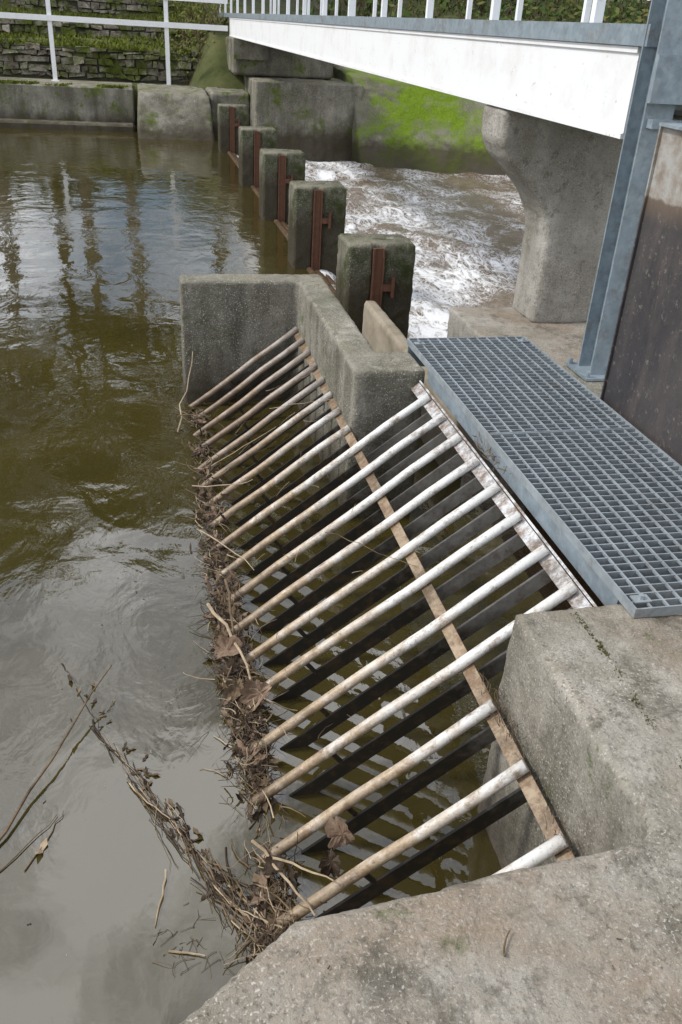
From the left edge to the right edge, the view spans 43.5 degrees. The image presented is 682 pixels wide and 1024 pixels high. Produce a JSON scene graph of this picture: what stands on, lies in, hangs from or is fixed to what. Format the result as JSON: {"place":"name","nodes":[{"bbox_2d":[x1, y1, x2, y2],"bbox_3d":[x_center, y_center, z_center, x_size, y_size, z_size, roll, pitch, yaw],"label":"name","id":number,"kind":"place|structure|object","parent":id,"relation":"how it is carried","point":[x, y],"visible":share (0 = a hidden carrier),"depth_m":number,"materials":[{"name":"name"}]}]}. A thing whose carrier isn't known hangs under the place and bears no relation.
{"place":"outdoors","nodes":[
{"label":"outdoors","id":0,"kind":"place"},
{"bbox_2d":[0,0,208,51],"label":"terrace grass","id":1,"kind":"structure","parent":0,"point":[116,41],"depth_m":24.67,"materials":[{"name":"green plant"}]},
{"bbox_2d":[0,128,501,1023],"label":"river water","id":2,"kind":"structure","parent":0,"point":[108,240],"depth_m":3.95,"materials":[{"name":"brown liquid"}]},
{"bbox_2d":[0,118,135,131],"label":"river ledge","id":3,"kind":"object","parent":2,"relation":"in","point":[65,125],"visible":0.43,"depth_m":19.92,"materials":[{"name":"grey concrete"}]},
{"bbox_2d":[0,453,274,975],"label":"floating twigs and leaves","id":4,"kind":"object","parent":2,"relation":"on","point":[223,897],"visible":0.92,"depth_m":2.92,"materials":[{"name":"brown plant"}]},
{"bbox_2d":[217,103,247,154],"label":"weir pillar","id":5,"kind":"structure","parent":2,"relation":"in","point":[241,112],"depth_m":17.93,"materials":[{"name":"grey concrete"}]},
{"bbox_2d":[238,126,276,186],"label":"weir pillar","id":6,"kind":"structure","parent":2,"relation":"in","point":[268,137],"depth_m":14.36,"materials":[{"name":"grey concrete"}]},
{"bbox_2d":[259,148,305,223],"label":"weir pillar","id":7,"kind":"structure","parent":2,"relation":"in","point":[268,179],"depth_m":12.02,"materials":[{"name":"grey concrete"}]},
{"bbox_2d":[288,180,346,275],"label":"weir pillar","id":8,"kind":"structure","parent":2,"relation":"in","point":[300,215],"depth_m":9.78,"materials":[{"name":"grey concrete"}]},
{"bbox_2d":[335,233,415,338],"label":"weir pillar","id":9,"kind":"structure","parent":2,"relation":"in","point":[353,269],"depth_m":7.38,"materials":[{"name":"grey concrete"}]},
{"bbox_2d":[369,247,394,306],"bbox_3d":[0.327,-1.554,7.630,0.203,1.570,0.100,-3,30,-12],"label":"rust channel","id":10,"kind":"object","parent":9,"relation":"attached to","point":[378,286],"visible":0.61,"depth_m":7.34,"materials":[{"name":"metal"}]},
{"bbox_2d":[174,351,583,975],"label":"reed litter","id":11,"kind":"object","parent":2,"relation":"on","point":[246,699],"visible":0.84,"depth_m":3.44,"materials":[{"name":"brown plant"}]},
{"bbox_2d":[180,604,681,1023],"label":"concrete walkway","id":12,"kind":"structure","parent":2,"relation":"in","point":[597,749],"depth_m":1.82,"materials":[{"name":"grey concrete"}]},
{"bbox_2d":[296,634,669,1023],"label":"walkway litter","id":13,"kind":"object","parent":12,"relation":"on","point":[504,954],"visible":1,"depth_m":1.72,"materials":[{"name":"brown plant"}]},
{"bbox_2d":[407,346,620,605],"bbox_3d":[0.996,-0.319,4.015,0.730,0.124,2.580,-3,30,-12],"label":"grating support angle","id":14,"kind":"object","parent":12,"relation":"attached to","point":[605,595],"visible":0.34,"depth_m":3.44,"materials":[{"name":"grey metal"}]},
{"bbox_2d":[407,336,681,617],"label":"steel grating","id":15,"kind":"object","parent":14,"relation":"on","point":[599,478],"visible":1,"depth_m":3.68,"materials":[{"name":"grey metal"}]},
{"bbox_2d":[570,612,681,768],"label":"joint moss","id":16,"kind":"object","parent":12,"relation":"on","point":[600,645],"visible":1,"depth_m":2.57,"materials":[{"name":"plant"}]},
{"bbox_2d":[0,0,648,128],"bbox_3d":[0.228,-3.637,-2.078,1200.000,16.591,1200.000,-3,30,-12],"label":"ground","id":17,"kind":"structure","parent":0,"point":[212,69],"depth_m":24.99,"materials":[{"name":"green plant"}]},
{"bbox_2d":[0,77,134,124],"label":"riverside retaining wall","id":18,"kind":"structure","parent":17,"relation":"on","point":[78,100],"depth_m":20.08,"materials":[{"name":"grey concrete"}]},
{"bbox_2d":[0,79,134,88],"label":"ledge moss","id":19,"kind":"object","parent":18,"relation":"on","point":[11,81],"visible":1,"depth_m":19.88,"materials":[{"name":"green plant"}]},
{"bbox_2d":[0,0,227,84],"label":"white fence","id":20,"kind":"object","parent":18,"relation":"on","point":[49,18],"visible":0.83,"depth_m":20.59,"materials":[{"name":"metal"}]},
{"bbox_2d":[0,19,178,41],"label":"stone wall","id":21,"kind":"structure","parent":17,"relation":"on","point":[27,25],"depth_m":24.99,"materials":[{"name":"grey stone"}]},
{"bbox_2d":[0,0,182,13],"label":"stone wall","id":22,"kind":"structure","parent":17,"relation":"on","point":[107,6],"depth_m":28.06,"materials":[{"name":"grey stone"}]},
{"bbox_2d":[0,41,198,84],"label":"stone wall","id":23,"kind":"structure","parent":17,"relation":"on","point":[29,60],"depth_m":22.30,"materials":[{"name":"grey stone"}]},
{"bbox_2d":[0,39,191,53],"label":"wall top moss","id":24,"kind":"object","parent":23,"relation":"on","point":[125,47],"depth_m":22.20,"materials":[{"name":"green plant"}]},
{"bbox_2d":[137,83,213,140],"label":"concrete block","id":25,"kind":"structure","parent":17,"relation":"on","point":[172,112],"depth_m":19.54,"materials":[{"name":"grey concrete"}]},
{"bbox_2d":[121,0,260,84],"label":"ivy bush","id":26,"kind":"object","parent":17,"relation":"on","point":[201,12],"visible":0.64,"depth_m":22.79,"materials":[{"name":"green plant"}]},
{"bbox_2d":[227,151,335,294],"bbox_3d":[-1.265,-4.837,14.143,0.290,0.837,14.020,-3,30,-12],"label":"weir board","id":27,"kind":"object","parent":17,"relation":"on","point":[283,228],"visible":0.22,"depth_m":11.55,"materials":[{"name":"brown wood"}]},
{"bbox_2d":[230,107,239,152],"bbox_3d":[-2.259,-7.733,18.161,0.203,1.570,0.100,-3,30,-12],"label":"rust channel","id":28,"kind":"object","parent":27,"relation":"attached to","point":[233,124],"visible":0.69,"depth_m":17.93,"materials":[{"name":"metal"}]},
{"bbox_2d":[254,131,265,187],"bbox_3d":[-1.389,-5.653,14.617,0.203,1.570,0.100,-3,30,-12],"label":"rust channel","id":29,"kind":"object","parent":27,"relation":"attached to","point":[256,155],"visible":0.44,"depth_m":14.39,"materials":[{"name":"metal"}]},
{"bbox_2d":[277,155,292,221],"bbox_3d":[-0.808,-4.267,12.254,0.203,1.570,0.100,-3,30,-12],"label":"rust channel","id":30,"kind":"object","parent":27,"relation":"attached to","point":[283,180],"visible":0.67,"depth_m":12.02,"materials":[{"name":"metal"}]},
{"bbox_2d":[311,189,330,270],"bbox_3d":[-0.249,-2.930,9.976,0.203,1.570,0.100,-3,30,-12],"label":"rust channel","id":31,"kind":"object","parent":27,"relation":"attached to","point":[318,220],"visible":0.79,"depth_m":9.75,"materials":[{"name":"metal"}]},
{"bbox_2d":[362,301,467,476],"bbox_3d":[0.474,-0.728,6.635,0.119,1.147,2.486,-3,30,-12],"label":"stop log board","id":32,"kind":"object","parent":27,"relation":"attached to","point":[381,332],"visible":0.16,"depth_m":6.70,"materials":[{"name":"wood"}]},
{"bbox_2d":[205,36,363,161],"bbox_3d":[-1.560,-10.113,21.295,3.551,2.918,3.452,-3,30,-12],"label":"bridge abutment","id":33,"kind":"object","parent":17,"relation":"on","point":[304,104],"visible":0.47,"depth_m":20.13,"materials":[{"name":"grey concrete"}]},
{"bbox_2d":[218,0,681,138],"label":"footbridge","id":34,"kind":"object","parent":33,"relation":"on","point":[582,74],"visible":0.94,"depth_m":5.83,"materials":[{"name":"paint"}]},
{"bbox_2d":[179,274,424,517],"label":"concrete wing wall","id":35,"kind":"structure","parent":17,"relation":"on","point":[231,324],"depth_m":5.95,"materials":[{"name":"grey concrete"}]},
{"bbox_2d":[188,326,596,925],"bbox_3d":[-0.102,0.082,4.278,1.395,1.126,4.780,-3,30,-12],"label":"trash rack","id":36,"kind":"object","parent":35,"relation":"attached to","point":[395,510],"visible":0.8,"depth_m":3.55,"materials":[{"name":"metal"}]},
{"bbox_2d":[315,0,328,8],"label":"tree","id":37,"kind":"object","parent":17,"relation":"on","point":[316,5],"depth_m":29.61,"materials":[{"name":"green plant"}]},
{"bbox_2d":[333,64,504,174],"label":"mossy training wall","id":38,"kind":"structure","parent":17,"relation":"on","point":[398,124],"depth_m":20.13,"materials":[{"name":"concrete"}]},
{"bbox_2d":[300,0,650,23],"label":"bush","id":39,"kind":"object","parent":17,"relation":"on","point":[445,5],"visible":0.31,"depth_m":25.49,"materials":[{"name":"green plant"}]},
{"bbox_2d":[490,0,509,12],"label":"tree","id":40,"kind":"object","parent":17,"relation":"on","point":[508,9],"depth_m":27.07,"materials":[{"name":"green plant"}]},
{"bbox_2d":[452,0,649,23],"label":"bush","id":41,"kind":"object","parent":17,"relation":"on","point":[550,4],"visible":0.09,"depth_m":22.42,"materials":[{"name":"green plant"}]},
{"bbox_2d":[561,366,603,397],"bbox_3d":[2.571,1.298,2.963,1.709,1.705,5.858,-3,30,-12],"label":"gate foundation","id":42,"kind":"object","parent":17,"relation":"on","point":[595,387],"visible":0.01,"depth_m":4.59,"materials":[{"name":"concrete"}]},
{"bbox_2d":[565,0,681,380],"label":"metal post","id":43,"kind":"object","parent":42,"relation":"on","point":[633,169],"visible":0.78,"depth_m":4.28,"materials":[{"name":"grey metal"}]},
{"bbox_2d":[600,122,681,465],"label":"sluice gate","id":44,"kind":"structure","parent":43,"relation":"attached to","point":[641,392],"depth_m":3.83,"materials":[{"name":"metal"}]},
{"bbox_2d":[646,54,681,128],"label":"cross channel","id":45,"kind":"object","parent":43,"relation":"attached to","point":[666,84],"visible":1,"depth_m":3.88,"materials":[{"name":"grey metal"}]},
{"bbox_2d":[192,136,551,768],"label":"bay water","id":46,"kind":"structure","parent":0,"point":[264,244],"depth_m":4.91,"materials":[{"name":"brown liquid"}]},
{"bbox_2d":[237,155,524,337],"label":"white water","id":47,"kind":"structure","parent":0,"point":[464,232],"depth_m":14.33,"materials":[{"name":"white liquid"}]},
{"bbox_2d":[447,307,585,470],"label":"concrete slab","id":48,"kind":"structure","parent":47,"relation":"in","point":[560,344],"depth_m":6.29,"materials":[{"name":"grey concrete"}]},
{"bbox_2d":[481,104,681,322],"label":"bridge pier","id":49,"kind":"structure","parent":48,"relation":"on","point":[562,177],"depth_m":6.02,"materials":[{"name":"concrete"}]},
{"bbox_2d":[460,470,603,610],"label":"sluice water","id":50,"kind":"structure","parent":0,"point":[548,589],"depth_m":4.81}
]}

